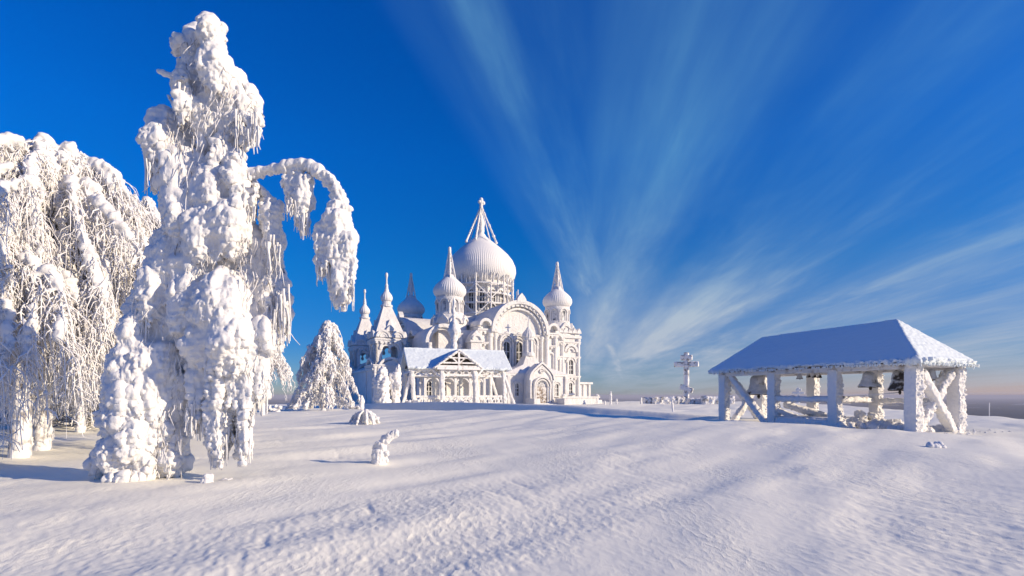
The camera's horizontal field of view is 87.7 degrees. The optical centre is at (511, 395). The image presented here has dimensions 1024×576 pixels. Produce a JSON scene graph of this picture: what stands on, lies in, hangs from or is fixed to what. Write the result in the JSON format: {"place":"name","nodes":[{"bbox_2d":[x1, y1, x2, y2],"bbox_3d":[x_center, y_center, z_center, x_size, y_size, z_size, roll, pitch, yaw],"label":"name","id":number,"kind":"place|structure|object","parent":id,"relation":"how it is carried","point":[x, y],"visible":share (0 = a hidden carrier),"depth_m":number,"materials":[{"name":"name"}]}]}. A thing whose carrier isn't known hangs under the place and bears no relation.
{"place":"outdoors","nodes":[
{"label":"outdoors","id":0,"kind":"place"},
{"bbox_2d":[0,401,1023,575],"bbox_3d":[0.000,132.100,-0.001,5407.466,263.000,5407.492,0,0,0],"label":"snow ground","id":1,"kind":"structure","parent":0,"point":[629,488],"depth_m":8.29,"materials":[{"name":"white snow"}]},
{"bbox_2d":[0,395,11,424],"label":"frosted bush","id":2,"kind":"object","parent":1,"relation":"on","point":[6,417],"visible":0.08,"depth_m":29.40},
{"bbox_2d":[0,395,75,426],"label":"frosted bush","id":3,"kind":"object","parent":1,"relation":"on","point":[57,421],"visible":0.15,"depth_m":26.80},
{"bbox_2d":[5,376,76,425],"bbox_3d":[-23.182,-1.195,24.708,5.616,6.393,6.180,0,0,-35],"label":"frosted tree","id":4,"kind":"object","parent":1,"relation":"on","point":[64,409],"depth_m":24.68,"materials":[{"name":"white plant"}]},
{"bbox_2d":[4,357,103,432],"bbox_3d":[-19.402,-1.517,24.062,6.992,7.124,5.734,0,0,-17],"label":"frosted tree","id":5,"kind":"object","parent":1,"relation":"on","point":[81,425],"depth_m":22.50,"materials":[{"name":"white plant"}]},
{"bbox_2d":[0,211,121,458],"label":"frosted birch","id":6,"kind":"object","parent":1,"relation":"on","point":[26,317],"visible":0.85,"depth_m":12.76,"materials":[{"name":"white"}]},
{"bbox_2d":[52,389,100,428],"bbox_3d":[-20.939,0.787,26.569,4.251,2.220,4.308,0,0,0],"label":"frosted bush","id":7,"kind":"object","parent":1,"relation":"on","point":[88,421],"visible":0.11,"depth_m":26.32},
{"bbox_2d":[0,131,160,450],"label":"frosted birch","id":8,"kind":"object","parent":1,"relation":"on","point":[94,218],"visible":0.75,"depth_m":14.29,"materials":[{"name":"white"}]},
{"bbox_2d":[54,192,160,373],"bbox_3d":[-17.900,-3.873,26.319,8.080,11.896,8.004,0,0,38],"label":"frosted tree","id":9,"kind":"object","parent":1,"relation":"on","point":[148,203],"visible":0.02,"depth_m":25.58,"materials":[{"name":"white plant"}]},
{"bbox_2d":[200,473,213,482],"bbox_3d":[-5.493,1.572,9.593,0.222,0.358,0.212,0,0,-44],"label":"snowy stump","id":10,"kind":"object","parent":1,"relation":"on","point":[207,477],"visible":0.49,"depth_m":9.53,"materials":[{"name":"white snow"}]},
{"bbox_2d":[82,11,358,482],"bbox_3d":[-5.389,-2.620,10.018,5.154,9.162,1.698,0,0,0],"label":"snow laden tree","id":11,"kind":"object","parent":1,"relation":"on","point":[202,330],"visible":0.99,"depth_m":9.72,"materials":[{"name":"white snow"}]},
{"bbox_2d":[265,404,281,411],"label":"snowy brush","id":12,"kind":"object","parent":1,"relation":"on","point":[278,409],"visible":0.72,"depth_m":45.89,"materials":[{"name":"white snow"}]},
{"bbox_2d":[260,350,295,414],"bbox_3d":[-18.910,-1.387,39.654,4.695,6.683,5.510,0,0,0],"label":"frosted tree","id":13,"kind":"object","parent":1,"relation":"on","point":[278,362],"visible":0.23,"depth_m":40.00,"materials":[{"name":"white plant"}]},
{"bbox_2d":[285,320,359,410],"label":"frosted tree","id":14,"kind":"object","parent":1,"relation":"on","point":[321,371],"visible":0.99,"depth_m":49.26,"materials":[{"name":"white plant"}]},
{"bbox_2d":[358,395,364,408],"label":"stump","id":15,"kind":"object","parent":1,"relation":"on","point":[361,403],"visible":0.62,"depth_m":55.79,"materials":[{"name":"white"}]},
{"bbox_2d":[349,409,379,424],"bbox_3d":[-8.173,1.240,29.026,2.030,1.075,1.863,0,0,0],"label":"snowy shrub","id":16,"kind":"object","parent":1,"relation":"on","point":[366,416],"visible":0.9,"depth_m":28.53,"materials":[{"name":"white snow"}]},
{"bbox_2d":[372,366,391,402],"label":"snowy spruce","id":17,"kind":"object","parent":1,"relation":"on","point":[381,382],"visible":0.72,"depth_m":60.17,"materials":[{"name":"white"}]},
{"bbox_2d":[370,429,398,464],"bbox_3d":[-3.016,1.300,12.598,0.701,1.019,0.370,0,0,0],"label":"shrub","id":18,"kind":"object","parent":1,"relation":"on","point":[380,453],"visible":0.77,"depth_m":12.50,"materials":[{"name":"white"}]},
{"bbox_2d":[388,364,401,402],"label":"snowy spruce","id":19,"kind":"object","parent":1,"relation":"on","point":[396,382],"visible":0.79,"depth_m":61.22,"materials":[{"name":"white"}]},
{"bbox_2d":[400,347,514,403],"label":"timber porch","id":20,"kind":"object","parent":1,"relation":"on","point":[473,364],"visible":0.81,"depth_m":64.89,"materials":[{"name":"white"}]},
{"bbox_2d":[334,197,601,404],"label":"cathedral","id":21,"kind":"structure","parent":1,"relation":"on","point":[537,346],"depth_m":86.18,"materials":[{"name":"paint"}]},
{"bbox_2d":[461,272,516,315],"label":"scaffold","id":22,"kind":"object","parent":21,"relation":"attached to","point":[507,294],"visible":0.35,"depth_m":94.31,"materials":[{"name":"white"}]},
{"bbox_2d":[523,361,555,403],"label":"door porch","id":23,"kind":"structure","parent":21,"relation":"in","point":[539,378],"depth_m":81.66,"materials":[{"name":"paint"}]},
{"bbox_2d":[609,391,611,404],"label":"post","id":24,"kind":"object","parent":1,"relation":"on","point":[610,398],"visible":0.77,"depth_m":83.85,"materials":[{"name":"white"}]},
{"bbox_2d":[643,397,651,403],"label":"stone wall","id":25,"kind":"structure","parent":1,"relation":"on","point":[647,400],"depth_m":89.54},
{"bbox_2d":[652,396,684,403],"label":"stone wall","id":26,"kind":"structure","parent":1,"relation":"on","point":[667,400],"depth_m":85.37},
{"bbox_2d":[674,352,698,403],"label":"stone cross","id":27,"kind":"object","parent":1,"relation":"on","point":[686,357],"visible":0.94,"depth_m":87.60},
{"bbox_2d":[687,397,700,403],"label":"stone wall","id":28,"kind":"structure","parent":1,"relation":"on","point":[692,400],"depth_m":85.42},
{"bbox_2d":[701,395,734,404],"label":"stone wall","id":29,"kind":"structure","parent":1,"relation":"on","point":[705,400],"depth_m":83.79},
{"bbox_2d":[792,388,803,402],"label":"stone cross","id":30,"kind":"object","parent":1,"relation":"on","point":[798,392],"visible":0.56,"depth_m":104.80,"materials":[{"name":"white"}]},
{"bbox_2d":[774,415,868,427],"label":"ringing deck","id":31,"kind":"structure","parent":1,"relation":"on","point":[807,419],"depth_m":26.78,"materials":[{"name":"white"}]},
{"bbox_2d":[708,319,979,432],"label":"bell pavilion","id":32,"kind":"structure","parent":1,"relation":"on","point":[880,348],"depth_m":25.39,"materials":[{"name":"white"}]},
{"bbox_2d":[746,375,766,398],"bbox_3d":[14.360,-0.673,31.210,1.272,1.693,1.282,0,0,21],"label":"bell","id":33,"kind":"object","parent":32,"relation":"hanging from","point":[757,386],"visible":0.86,"depth_m":30.86,"materials":[{"name":"grey metal"}]},
{"bbox_2d":[857,370,881,389],"bbox_3d":[16.862,-0.850,25.159,0.945,1.180,0.969,0,0,0],"label":"bell","id":34,"kind":"object","parent":32,"relation":"hanging from","point":[869,380],"visible":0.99,"depth_m":24.94,"materials":[{"name":"grey metal"}]},
{"bbox_2d":[847,392,897,396],"bbox_3d":[15.819,0.050,27.575,0.040,0.442,8.255,0,0,-21],"label":"bell rope","id":35,"kind":"object","parent":32,"relation":"attached to","point":[872,394],"visible":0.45,"depth_m":24.85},
{"bbox_2d":[887,369,903,394],"bbox_3d":[17.217,-0.750,23.739,0.835,1.399,0.835,0,0,0],"label":"bell","id":36,"kind":"object","parent":32,"relation":"hanging from","point":[897,381],"visible":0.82,"depth_m":23.57,"materials":[{"name":"grey metal"}]},
{"bbox_2d":[868,403,923,404],"bbox_3d":[17.920,0.389,24.962,0.040,0.120,3.738,0,0,0],"label":"bell rope","id":37,"kind":"object","parent":32,"relation":"attached to","point":[888,404],"visible":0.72,"depth_m":25.41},
{"bbox_2d":[928,367,936,380],"bbox_3d":[18.716,-1.057,23.794,0.500,0.886,0.500,0,0,0],"label":"bell","id":38,"kind":"object","parent":32,"relation":"hanging from","point":[932,373],"visible":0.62,"depth_m":23.66,"materials":[{"name":"grey metal"}]},
{"bbox_2d":[808,410,944,431],"bbox_3d":[17.301,1.312,26.147,3.430,1.241,6.403,0,0,-21],"label":"snow heap","id":39,"kind":"object","parent":1,"relation":"on","point":[864,422],"visible":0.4,"depth_m":24.82,"materials":[{"name":"white snow"}]},
{"bbox_2d":[926,441,946,447],"bbox_3d":[11.906,1.446,15.000,0.501,0.321,0.334,0,0,0],"label":"snow lump","id":40,"kind":"object","parent":1,"relation":"on","point":[937,444],"visible":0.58,"depth_m":14.92,"materials":[{"name":"white snow"}]},
{"bbox_2d":[925,429,1010,434],"bbox_3d":[19.080,1.610,23.313,5.106,0.246,2.346,0,0,-23],"label":"snow debris","id":41,"kind":"object","parent":1,"relation":"on","point":[969,433],"visible":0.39,"depth_m":23.19,"materials":[{"name":"white snow"}]},
{"bbox_2d":[0,0,1023,397],"label":"sky","id":42,"kind":"structure","parent":0,"point":[708,180],"materials":[{"name":"blue"}]},
{"bbox_2d":[268,398,1023,418],"bbox_3d":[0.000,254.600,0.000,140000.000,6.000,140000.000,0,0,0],"label":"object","id":43,"kind":"structure","parent":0,"point":[1009,407],"depth_m":15368.66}
]}

